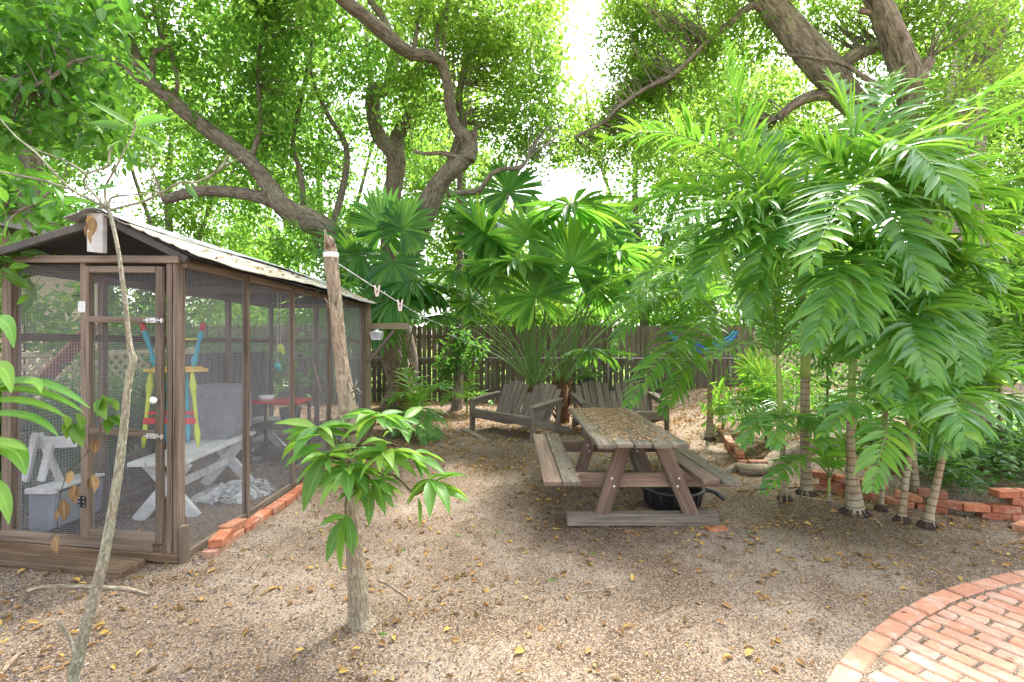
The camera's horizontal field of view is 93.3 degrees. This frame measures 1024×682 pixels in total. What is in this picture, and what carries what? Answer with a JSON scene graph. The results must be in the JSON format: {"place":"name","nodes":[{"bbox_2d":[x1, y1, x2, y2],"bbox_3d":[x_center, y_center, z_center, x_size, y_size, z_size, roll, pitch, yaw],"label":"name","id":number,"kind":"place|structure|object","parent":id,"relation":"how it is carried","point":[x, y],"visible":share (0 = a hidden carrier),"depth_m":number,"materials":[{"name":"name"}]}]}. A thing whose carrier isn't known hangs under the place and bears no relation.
{"place":"outdoors","nodes":[
{"label":"outdoors","id":0,"kind":"place"},
{"bbox_2d":[0,511,430,681],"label":"gravel","id":1,"kind":"structure","parent":0,"point":[150,653],"depth_m":2.71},
{"bbox_2d":[0,349,1023,681],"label":"ground","id":2,"kind":"structure","parent":0,"point":[612,651],"depth_m":2.96,"materials":[{"name":"soil"}]},
{"bbox_2d":[0,314,89,523],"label":"strap leaf plant","id":3,"kind":"object","parent":2,"relation":"on","point":[15,451],"visible":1,"depth_m":2.35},
{"bbox_2d":[0,270,96,374],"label":"shrub","id":4,"kind":"object","parent":2,"relation":"on","point":[60,312],"visible":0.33,"depth_m":5.49,"materials":[{"name":"green plant"}]},
{"bbox_2d":[0,206,97,398],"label":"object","id":5,"kind":"structure","parent":2,"relation":"on","point":[12,228],"depth_m":8.13,"materials":[{"name":"green"}]},
{"bbox_2d":[0,376,118,517],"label":"shrub","id":6,"kind":"object","parent":2,"relation":"on","point":[66,379],"visible":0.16,"depth_m":4.25,"materials":[{"name":"green plant"}]},
{"bbox_2d":[24,473,103,531],"bbox_3d":[-3.495,1.288,3.803,0.230,0.385,0.455,0,0,0],"label":"plastic tub","id":7,"kind":"object","parent":2,"relation":"on","point":[43,501],"visible":0.66,"depth_m":3.60,"materials":[{"name":"white paint"}]},
{"bbox_2d":[36,324,96,388],"bbox_3d":[-4.494,0.118,4.900,0.030,0.691,0.693,0,0,2],"label":"leaning board","id":8,"kind":"object","parent":2,"relation":"on","point":[63,356],"visible":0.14,"depth_m":4.81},
{"bbox_2d":[0,546,145,578],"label":"wooden plank","id":9,"kind":"object","parent":2,"relation":"on","point":[118,567],"visible":0.93,"depth_m":3.17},
{"bbox_2d":[0,5,150,226],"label":"dark trunk tree","id":10,"kind":"object","parent":2,"relation":"on","point":[29,159],"visible":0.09,"depth_m":9.13,"materials":[{"name":"green plant"}]},
{"bbox_2d":[0,0,153,313],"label":"broadleaf tree","id":11,"kind":"object","parent":2,"relation":"on","point":[58,83],"visible":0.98,"depth_m":4.06,"materials":[{"name":"green plant"}]},
{"bbox_2d":[0,36,171,325],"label":"background tree","id":12,"kind":"object","parent":2,"relation":"on","point":[110,299],"visible":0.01,"depth_m":14.93,"materials":[{"name":"green plant"}]},
{"bbox_2d":[26,584,150,595],"bbox_3d":[-2.505,1.488,2.893,0.749,0.036,0.093,0,0,1],"label":"surface root","id":13,"kind":"object","parent":2,"relation":"on","point":[88,586],"visible":0.91,"depth_m":2.90,"materials":[{"name":"brown plant"}]},
{"bbox_2d":[28,358,166,478],"bbox_3d":[-4.292,0.864,5.117,1.437,1.391,1.511,0,0,27],"label":"shrub","id":14,"kind":"object","parent":2,"relation":"on","point":[111,394],"visible":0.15,"depth_m":5.10,"materials":[{"name":"green plant"}]},
{"bbox_2d":[0,349,194,470],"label":"lattice panel","id":15,"kind":"object","parent":2,"relation":"on","point":[36,356],"visible":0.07,"depth_m":5.70,"materials":[{"name":"beige paint"}]},
{"bbox_2d":[0,101,241,681],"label":"thin sapling","id":16,"kind":"object","parent":2,"relation":"on","point":[79,647],"visible":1,"depth_m":1.91,"materials":[{"name":"brown plant"}]},
{"bbox_2d":[58,295,208,397],"bbox_3d":[-6.607,0.309,8.392,2.971,2.382,1.535,0,0,0],"label":"shrub","id":17,"kind":"object","parent":2,"relation":"on","point":[188,344],"visible":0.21,"depth_m":8.28,"materials":[{"name":"green plant"}]},
{"bbox_2d":[108,347,165,454],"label":"shrub","id":18,"kind":"object","parent":2,"relation":"on","point":[141,398],"visible":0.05,"depth_m":5.83,"materials":[{"name":"green plant"}]},
{"bbox_2d":[80,23,285,331],"bbox_3d":[-11.414,-4.330,16.479,7.408,12.414,5.369,0,0,-30],"label":"background tree","id":19,"kind":"object","parent":2,"relation":"on","point":[170,212],"visible":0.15,"depth_m":16.23,"materials":[{"name":"green plant"}]},
{"bbox_2d":[0,207,376,563],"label":"wire cage","id":20,"kind":"object","parent":2,"relation":"on","point":[177,269],"visible":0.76,"depth_m":3.47,"materials":[{"name":"brown wood"}]},
{"bbox_2d":[22,432,77,481],"bbox_3d":[-3.648,0.930,3.810,0.374,0.451,0.210,0,0,0],"label":"sawhorse","id":21,"kind":"object","parent":20,"relation":"on","point":[51,442],"visible":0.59,"depth_m":3.73,"materials":[{"name":"white paint"}]},
{"bbox_2d":[48,395,120,553],"bbox_3d":[-2.734,0.849,3.091,0.562,1.016,0.104,0,0,0],"label":"climbing vine","id":22,"kind":"object","parent":20,"relation":"attached to","point":[75,432],"visible":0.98,"depth_m":3.08,"materials":[{"name":"green plant"}]},
{"bbox_2d":[84,215,97,243],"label":"withered leaf","id":23,"kind":"object","parent":20,"relation":"hanging from","point":[91,225],"visible":1,"depth_m":3.13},
{"bbox_2d":[78,266,164,543],"bbox_3d":[-2.659,0.428,3.297,0.654,1.887,0.096,0,0,11],"label":"door","id":24,"kind":"structure","parent":20,"relation":"in","point":[86,501],"depth_m":3.31,"materials":[{"name":"brown wood"}]},
{"bbox_2d":[127,431,254,520],"bbox_3d":[-2.950,1.256,4.580,0.513,0.546,1.340,0,0,-5],"label":"white bench","id":25,"kind":"object","parent":2,"relation":"on","point":[144,508],"visible":0.45,"depth_m":4.42,"materials":[{"name":"paint"}]},
{"bbox_2d":[141,368,208,447],"bbox_3d":[-3.070,0.604,4.420,0.560,0.705,0.336,0,0,0],"label":"painted stool","id":26,"kind":"object","parent":25,"relation":"on","point":[149,389],"visible":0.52,"depth_m":4.33,"materials":[{"name":"yellow paint"}]},
{"bbox_2d":[139,323,205,368],"bbox_3d":[-3.050,0.040,4.434,0.570,0.421,0.279,0,0,0],"label":"painted stool","id":27,"kind":"object","parent":26,"relation":"on","point":[146,337],"visible":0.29,"depth_m":4.35,"materials":[{"name":"blue paint"}]},
{"bbox_2d":[185,383,251,438],"bbox_3d":[-3.040,0.715,4.979,0.540,0.530,0.362,0,0,0],"label":"storage bin","id":28,"kind":"object","parent":25,"relation":"on","point":[229,433],"visible":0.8,"depth_m":4.82,"materials":[{"name":"grey plastic"}]},
{"bbox_2d":[0,0,416,406],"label":"spreading tree","id":29,"kind":"object","parent":2,"relation":"on","point":[163,51],"visible":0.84,"depth_m":8.57,"materials":[{"name":"green plant"}]},
{"bbox_2d":[201,540,229,557],"bbox_3d":[-2.093,1.478,3.420,0.096,0.061,0.200,0,0,-2],"label":"brick","id":30,"kind":"object","parent":2,"relation":"on","point":[207,552],"visible":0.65,"depth_m":3.34,"materials":[{"name":"brick"}]},
{"bbox_2d":[208,528,232,547],"bbox_3d":[-2.090,1.415,3.470,0.096,0.061,0.200,0,0,-10],"label":"brick","id":31,"kind":"object","parent":30,"relation":"on","point":[220,538],"visible":1,"depth_m":3.42,"materials":[{"name":"brick"}]},
{"bbox_2d":[187,299,274,353],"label":"shrub","id":32,"kind":"object","parent":2,"relation":"on","point":[232,306],"visible":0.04,"depth_m":15.04,"materials":[{"name":"green plant"}]},
{"bbox_2d":[190,478,275,505],"bbox_3d":[-2.717,1.474,4.748,0.720,0.168,0.796,0,0,0],"label":"crumpled netting","id":33,"kind":"object","parent":2,"relation":"on","point":[220,494],"visible":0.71,"depth_m":4.61,"materials":[{"name":"fabric"}]},
{"bbox_2d":[230,528,243,543],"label":"brick","id":34,"kind":"object","parent":2,"relation":"on","point":[237,534],"visible":0.38,"depth_m":3.63,"materials":[{"name":"brick"}]},
{"bbox_2d":[217,518,246,532],"bbox_3d":[-2.130,1.410,3.680,0.096,0.061,0.200,0,-2,8],"label":"brick","id":35,"kind":"object","parent":34,"relation":"on","point":[236,524],"visible":0.77,"depth_m":3.67,"materials":[{"name":"brick"}]},
{"bbox_2d":[218,416,284,460],"bbox_3d":[-3.380,1.297,6.350,0.506,0.470,1.000,0,0,0],"label":"white bench","id":36,"kind":"object","parent":2,"relation":"on","point":[257,444],"visible":0.28,"depth_m":6.65,"materials":[{"name":"paint"}]},
{"bbox_2d":[243,518,259,533],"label":"brick","id":37,"kind":"object","parent":2,"relation":"on","point":[252,523],"visible":0.66,"depth_m":3.84,"materials":[{"name":"brick"}]},
{"bbox_2d":[187,167,319,331],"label":"background tree","id":38,"kind":"object","parent":2,"relation":"on","point":[257,239],"visible":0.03,"depth_m":20.29,"materials":[{"name":"green plant"}]},
{"bbox_2d":[200,317,324,395],"bbox_3d":[-4.626,0.528,8.843,2.514,1.939,1.536,0,0,0],"label":"shrub","id":39,"kind":"object","parent":2,"relation":"on","point":[302,380],"visible":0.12,"depth_m":8.71,"materials":[{"name":"green plant"}]},
{"bbox_2d":[263,501,284,514],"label":"brick","id":40,"kind":"object","parent":2,"relation":"on","point":[275,507],"visible":0.84,"depth_m":4.24,"materials":[{"name":"brick"}]},
{"bbox_2d":[250,397,311,464],"bbox_3d":[-2.900,1.116,6.050,0.620,0.768,0.450,0,0,0],"label":"utility cart","id":41,"kind":"object","parent":2,"relation":"on","point":[255,426],"visible":0.32,"depth_m":5.95,"materials":[{"name":"red paint"}]},
{"bbox_2d":[239,189,371,349],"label":"palm","id":42,"kind":"object","parent":2,"relation":"on","point":[343,245],"visible":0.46,"depth_m":8.47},
{"bbox_2d":[162,0,466,387],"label":"background tree","id":43,"kind":"object","parent":2,"relation":"on","point":[278,255],"visible":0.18,"depth_m":13.95,"materials":[{"name":"green plant"}]},
{"bbox_2d":[230,0,480,384],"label":"forked tree","id":44,"kind":"object","parent":2,"relation":"on","point":[392,145],"visible":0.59,"depth_m":10.16,"materials":[{"name":"green plant"}]},
{"bbox_2d":[274,229,469,630],"bbox_3d":[-0.694,0.486,2.441,0.982,2.128,0.651,0,0,0],"label":"cut mango tree","id":45,"kind":"object","parent":2,"relation":"on","point":[348,473],"visible":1,"depth_m":2.36,"materials":[{"name":"green plant"}]},
{"bbox_2d":[359,300,408,439],"bbox_3d":[-1.960,0.440,7.406,0.760,2.160,0.098,0,0,0],"label":"bracket post","id":46,"kind":"object","parent":2,"relation":"on","point":[368,327],"visible":0.71,"depth_m":7.38,"materials":[{"name":"brown wood"}]},
{"bbox_2d":[309,184,469,415],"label":"fan palm","id":47,"kind":"object","parent":2,"relation":"on","point":[404,221],"visible":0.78,"depth_m":8.65,"materials":[{"name":"green plant"}]},
{"bbox_2d":[380,366,453,446],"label":"palm","id":48,"kind":"object","parent":2,"relation":"on","point":[431,431],"visible":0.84,"depth_m":7.72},
{"bbox_2d":[229,0,614,407],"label":"twisted tree","id":49,"kind":"object","parent":2,"relation":"on","point":[495,40],"visible":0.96,"depth_m":8.94,"materials":[{"name":"green plant"}]},
{"bbox_2d":[108,325,771,400],"bbox_3d":[-2.456,0.564,11.381,17.096,1.872,0.169,0,0,0],"label":"wooden fence","id":50,"kind":"object","parent":2,"relation":"on","point":[422,343],"visible":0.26,"depth_m":11.30,"materials":[{"name":"brown wood"}]},
{"bbox_2d":[667,331,737,352],"bbox_3d":[4.442,0.020,11.248,1.670,0.516,0.043,0,0,0],"label":"fence ornament","id":51,"kind":"object","parent":50,"relation":"attached to","point":[731,337],"visible":0.41,"depth_m":11.24,"materials":[{"name":"blue paint"}]},
{"bbox_2d":[431,147,492,409],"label":"slender tree","id":52,"kind":"object","parent":2,"relation":"on","point":[457,367],"visible":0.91,"depth_m":10.02,"materials":[{"name":"green plant"}]},
{"bbox_2d":[439,367,493,412],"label":"palm","id":53,"kind":"object","parent":2,"relation":"on","point":[464,391],"visible":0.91,"depth_m":9.78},
{"bbox_2d":[352,23,595,383],"bbox_3d":[-1.203,-4.486,16.356,8.429,12.005,5.348,0,0,0],"label":"background tree","id":54,"kind":"object","parent":2,"relation":"on","point":[447,245],"visible":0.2,"depth_m":15.80,"materials":[{"name":"green plant"}]},
{"bbox_2d":[0,467,1013,681],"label":"twig litter","id":55,"kind":"object","parent":2,"relation":"on","point":[533,671],"visible":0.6,"depth_m":3.10,"materials":[{"name":"brown plant"}]},
{"bbox_2d":[0,442,1022,681],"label":"litter flakes","id":56,"kind":"object","parent":2,"relation":"on","point":[777,655],"visible":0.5,"depth_m":2.98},
{"bbox_2d":[0,450,1023,681],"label":"fallen leaves","id":57,"kind":"object","parent":2,"relation":"on","point":[749,650],"visible":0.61,"depth_m":3.22,"materials":[{"name":"brown plant"}]},
{"bbox_2d":[469,381,568,442],"bbox_3d":[0.127,1.099,7.943,0.952,0.825,1.500,0,0,-45],"label":"garden bench","id":58,"kind":"object","parent":2,"relation":"on","point":[536,411],"visible":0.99,"depth_m":7.86,"materials":[{"name":"grey wood"}]},
{"bbox_2d":[414,159,635,396],"bbox_3d":[0.087,-1.077,8.418,4.018,5.283,2.854,0,0,32],"label":"fan palm","id":59,"kind":"object","parent":2,"relation":"on","point":[493,248],"visible":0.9,"depth_m":8.19,"materials":[{"name":"green plant"}]},
{"bbox_2d":[38,383,1013,479],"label":"leaf litter","id":60,"kind":"object","parent":2,"relation":"on","point":[758,451],"visible":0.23,"depth_m":7.55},
{"bbox_2d":[484,305,568,385],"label":"shrub","id":61,"kind":"object","parent":2,"relation":"on","point":[541,319],"visible":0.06,"depth_m":15.06,"materials":[{"name":"green plant"}]},
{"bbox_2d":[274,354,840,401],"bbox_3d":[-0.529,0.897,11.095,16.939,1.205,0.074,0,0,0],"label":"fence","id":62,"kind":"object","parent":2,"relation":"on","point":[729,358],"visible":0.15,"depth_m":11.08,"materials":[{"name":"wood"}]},
{"bbox_2d":[571,361,606,383],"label":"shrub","id":63,"kind":"object","parent":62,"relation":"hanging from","point":[584,376],"visible":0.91,"depth_m":10.91,"materials":[{"name":"plant"}]},
{"bbox_2d":[476,193,682,422],"bbox_3d":[1.496,-0.723,8.634,3.617,4.557,2.413,0,0,-29],"label":"fan palm","id":64,"kind":"object","parent":2,"relation":"on","point":[626,253],"visible":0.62,"depth_m":8.88,"materials":[{"name":"green plant"}]},
{"bbox_2d":[561,297,625,383],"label":"shrub","id":65,"kind":"object","parent":2,"relation":"on","point":[593,316],"visible":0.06,"depth_m":16.01,"materials":[{"name":"green plant"}]},
{"bbox_2d":[571,380,668,435],"bbox_3d":[1.769,1.099,8.163,1.500,0.826,0.952,0,0,-7],"label":"garden bench","id":66,"kind":"object","parent":2,"relation":"on","point":[612,398],"visible":0.56,"depth_m":8.30,"materials":[{"name":"grey wood"}]},
{"bbox_2d":[533,408,742,527],"bbox_3d":[1.018,1.135,4.515,1.565,0.773,2.010,0,0,0],"label":"picnic table","id":67,"kind":"object","parent":2,"relation":"on","point":[673,457],"visible":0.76,"depth_m":3.92,"materials":[{"name":"brown wood"}]},
{"bbox_2d":[550,407,736,477],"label":"table litter","id":68,"kind":"object","parent":67,"relation":"on","point":[608,413],"visible":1,"depth_m":4.35,"materials":[{"name":"brown plant"}]},
{"bbox_2d":[537,1,775,383],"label":"background tree","id":69,"kind":"object","parent":2,"relation":"on","point":[654,212],"visible":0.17,"depth_m":14.93,"materials":[{"name":"green plant"}]},
{"bbox_2d":[623,301,708,386],"bbox_3d":[4.758,0.092,15.244,3.141,3.293,2.395,0,0,0],"label":"shrub","id":70,"kind":"object","parent":2,"relation":"on","point":[671,322],"visible":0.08,"depth_m":15.01,"materials":[{"name":"green plant"}]},
{"bbox_2d":[587,225,778,440],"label":"palm tree","id":71,"kind":"object","parent":2,"relation":"on","point":[684,340],"visible":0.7,"depth_m":6.36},
{"bbox_2d":[640,487,725,510],"bbox_3d":[1.475,1.399,4.389,0.593,0.203,0.658,0,0,-29],"label":"drain pan","id":72,"kind":"object","parent":2,"relation":"on","point":[660,498],"visible":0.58,"depth_m":4.26,"materials":[{"name":"plastic"}]},
{"bbox_2d":[607,183,762,377],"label":"background tree","id":73,"kind":"object","parent":2,"relation":"on","point":[664,314],"visible":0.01,"depth_m":20.41,"materials":[{"name":"green plant"}]},
{"bbox_2d":[697,378,749,431],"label":"shrub","id":74,"kind":"object","parent":2,"relation":"on","point":[723,402],"visible":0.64,"depth_m":7.58,"materials":[{"name":"green plant"}]},
{"bbox_2d":[593,38,868,496],"bbox_3d":[2.183,-0.739,4.866,2.123,4.521,2.629,0,0,45],"label":"palm tree","id":75,"kind":"object","parent":2,"relation":"on","point":[746,227],"visible":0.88,"depth_m":4.57,"materials":[{"name":"plant"}]},
{"bbox_2d":[695,301,779,385],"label":"shrub","id":76,"kind":"object","parent":2,"relation":"on","point":[728,316],"visible":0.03,"depth_m":16.03,"materials":[{"name":"green plant"}]},
{"bbox_2d":[699,235,823,501],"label":"palm tree","id":77,"kind":"object","parent":2,"relation":"on","point":[778,349],"visible":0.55,"depth_m":4.55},
{"bbox_2d":[732,347,791,409],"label":"fan palm","id":78,"kind":"object","parent":2,"relation":"on","point":[765,364],"visible":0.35,"depth_m":8.36,"materials":[{"name":"green plant"}]},
{"bbox_2d":[707,362,827,440],"bbox_3d":[3.429,0.807,6.652,1.395,1.098,1.485,0,0,44],"label":"shrub","id":79,"kind":"object","parent":2,"relation":"on","point":[762,390],"visible":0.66,"depth_m":6.50,"materials":[{"name":"green plant"}]},
{"bbox_2d":[715,363,824,433],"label":"palm","id":80,"kind":"object","parent":2,"relation":"on","point":[743,401],"visible":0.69,"depth_m":6.27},
{"bbox_2d":[686,56,863,382],"bbox_3d":[9.243,-4.438,16.852,6.977,11.912,5.214,0,0,0],"label":"background tree","id":81,"kind":"object","parent":2,"relation":"on","point":[763,85],"visible":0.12,"depth_m":16.47,"materials":[{"name":"green plant"}]},
{"bbox_2d":[731,407,833,505],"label":"palm tree","id":82,"kind":"object","parent":2,"relation":"on","point":[775,440],"visible":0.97,"depth_m":4.05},
{"bbox_2d":[551,0,1023,443],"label":"oak","id":83,"kind":"object","parent":2,"relation":"on","point":[979,35],"visible":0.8,"depth_m":6.69,"materials":[{"name":"green plant"}]},
{"bbox_2d":[758,423,871,504],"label":"palm tree","id":84,"kind":"object","parent":2,"relation":"on","point":[826,458],"visible":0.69,"depth_m":4.24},
{"bbox_2d":[754,332,879,394],"bbox_3d":[6.100,0.580,9.100,3.070,1.500,0.070,0,0,0],"label":"lattice panel","id":85,"kind":"object","parent":2,"relation":"on","point":[795,364],"visible":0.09,"depth_m":9.09,"materials":[{"name":"beige paint"}]},
{"bbox_2d":[724,419,919,475],"bbox_3d":[4.077,1.296,6.075,3.651,0.512,0.510,0,0,-19],"label":"surface root","id":86,"kind":"object","parent":2,"relation":"on","point":[760,468],"visible":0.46,"depth_m":5.55,"materials":[{"name":"brown plant"}]},
{"bbox_2d":[773,278,885,415],"bbox_3d":[4.989,0.150,7.383,2.020,2.296,1.681,0,0,0],"label":"shrub","id":87,"kind":"object","parent":2,"relation":"on","point":[827,368],"visible":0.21,"depth_m":7.32,"materials":[{"name":"green plant"}]},
{"bbox_2d":[740,187,987,518],"bbox_3d":[3.076,-0.016,4.357,2.419,3.063,1.618,0,0,-24],"label":"palm tree","id":88,"kind":"object","parent":2,"relation":"on","point":[851,313],"visible":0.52,"depth_m":3.73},
{"bbox_2d":[811,357,972,524],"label":"palm tree","id":89,"kind":"object","parent":2,"relation":"on","point":[867,457],"visible":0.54,"depth_m":3.49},
{"bbox_2d":[776,62,1023,512],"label":"palm tree","id":90,"kind":"object","parent":2,"relation":"on","point":[918,173],"visible":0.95,"depth_m":3.88,"materials":[{"name":"plant"}]},
{"bbox_2d":[886,496,915,508],"bbox_3d":[3.538,1.476,4.396,0.096,0.061,0.200,-1,2,-41],"label":"brick","id":91,"kind":"object","parent":2,"relation":"on","point":[895,500],"visible":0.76,"depth_m":4.39,"materials":[{"name":"brick"}]},
{"bbox_2d":[894,489,923,503],"bbox_3d":[3.609,1.412,4.393,0.096,0.061,0.200,4,0,-41],"label":"brick","id":92,"kind":"object","parent":91,"relation":"on","point":[914,497],"visible":0.8,"depth_m":4.34,"materials":[{"name":"brick"}]},
{"bbox_2d":[793,0,1023,364],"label":"background tree","id":93,"kind":"object","parent":2,"relation":"on","point":[1013,219],"visible":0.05,"depth_m":13.93,"materials":[{"name":"green plant"}]},
{"bbox_2d":[810,387,1023,498],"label":"ground cover","id":94,"kind":"object","parent":2,"relation":"on","point":[1008,451],"visible":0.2,"depth_m":4.68,"materials":[{"name":"green plant"}]},
{"bbox_2d":[824,279,1010,439],"bbox_3d":[5.304,0.232,6.205,2.193,2.247,1.315,0,0,0],"label":"shrub","id":95,"kind":"object","parent":2,"relation":"on","point":[871,347],"visible":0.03,"depth_m":6.24,"materials":[{"name":"green plant"}]},
{"bbox_2d":[813,234,1023,493],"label":"palm tree","id":96,"kind":"object","parent":2,"relation":"on","point":[936,321],"visible":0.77,"depth_m":3.75,"materials":[{"name":"plant"}]},
{"bbox_2d":[917,503,947,513],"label":"brick","id":97,"kind":"object","parent":2,"relation":"on","point":[920,506],"visible":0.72,"depth_m":4.20,"materials":[{"name":"brick"}]},
{"bbox_2d":[937,499,961,510],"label":"brick","id":98,"kind":"object","parent":97,"relation":"on","point":[950,504],"visible":0.62,"depth_m":4.16,"materials":[{"name":"brick"}]},
{"bbox_2d":[917,487,947,499],"bbox_3d":[3.726,1.349,4.285,0.200,0.061,0.096,-1,2,34],"label":"brick","id":99,"kind":"object","parent":98,"relation":"on","point":[925,492],"visible":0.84,"depth_m":4.27,"materials":[{"name":"brick"}]},
{"bbox_2d":[863,324,1023,530],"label":"palm tree","id":100,"kind":"object","parent":2,"relation":"on","point":[956,427],"visible":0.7,"depth_m":3.42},
{"bbox_2d":[916,218,1023,446],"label":"shrub","id":101,"kind":"object","parent":2,"relation":"on","point":[1006,317],"visible":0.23,"depth_m":5.24,"materials":[{"name":"green plant"}]},
{"bbox_2d":[937,36,1023,346],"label":"background tree","id":102,"kind":"object","parent":2,"relation":"on","point":[1009,171],"visible":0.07,"depth_m":14.52,"materials":[{"name":"green plant"}]},
{"bbox_2d":[975,512,1010,520],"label":"brick","id":103,"kind":"object","parent":2,"relation":"on","point":[997,516],"visible":0.73,"depth_m":4.06,"materials":[{"name":"brick"}]},
{"bbox_2d":[957,501,990,512],"bbox_3d":[3.928,1.413,4.113,0.200,0.061,0.096,2,-2,9],"label":"brick","id":104,"kind":"object","parent":103,"relation":"on","point":[975,507],"visible":0.92,"depth_m":4.07,"materials":[{"name":"brick"}]},
{"bbox_2d":[985,502,1021,514],"bbox_3d":[4.143,1.413,4.075,0.200,0.061,0.096,0,0,15],"label":"brick","id":105,"kind":"object","parent":103,"relation":"on","point":[1004,508],"visible":0.89,"depth_m":4.04,"materials":[{"name":"brick"}]},
{"bbox_2d":[15,0,1023,348],"label":"sky","id":106,"kind":"structure","parent":0,"point":[559,187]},
{"bbox_2d":[826,570,1023,681],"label":"brick patio","id":107,"kind":"structure","parent":0,"point":[856,660],"depth_m":2.40,"materials":[{"name":"brick"}]},
{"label":"brick","id":108,"kind":"object","parent":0,"visible":0},
{"bbox_2d":[1005,498,1023,505],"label":"brick","id":109,"kind":"object","parent":108,"relation":"on","point":[1017,501],"visible":0.73,"depth_m":4.05,"materials":[{"name":"brick"}]},
{"bbox_2d":[988,488,1020,497],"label":"brick","id":110,"kind":"object","parent":109,"relation":"on","point":[1004,492],"visible":1,"depth_m":4.05,"materials":[{"name":"brick"}]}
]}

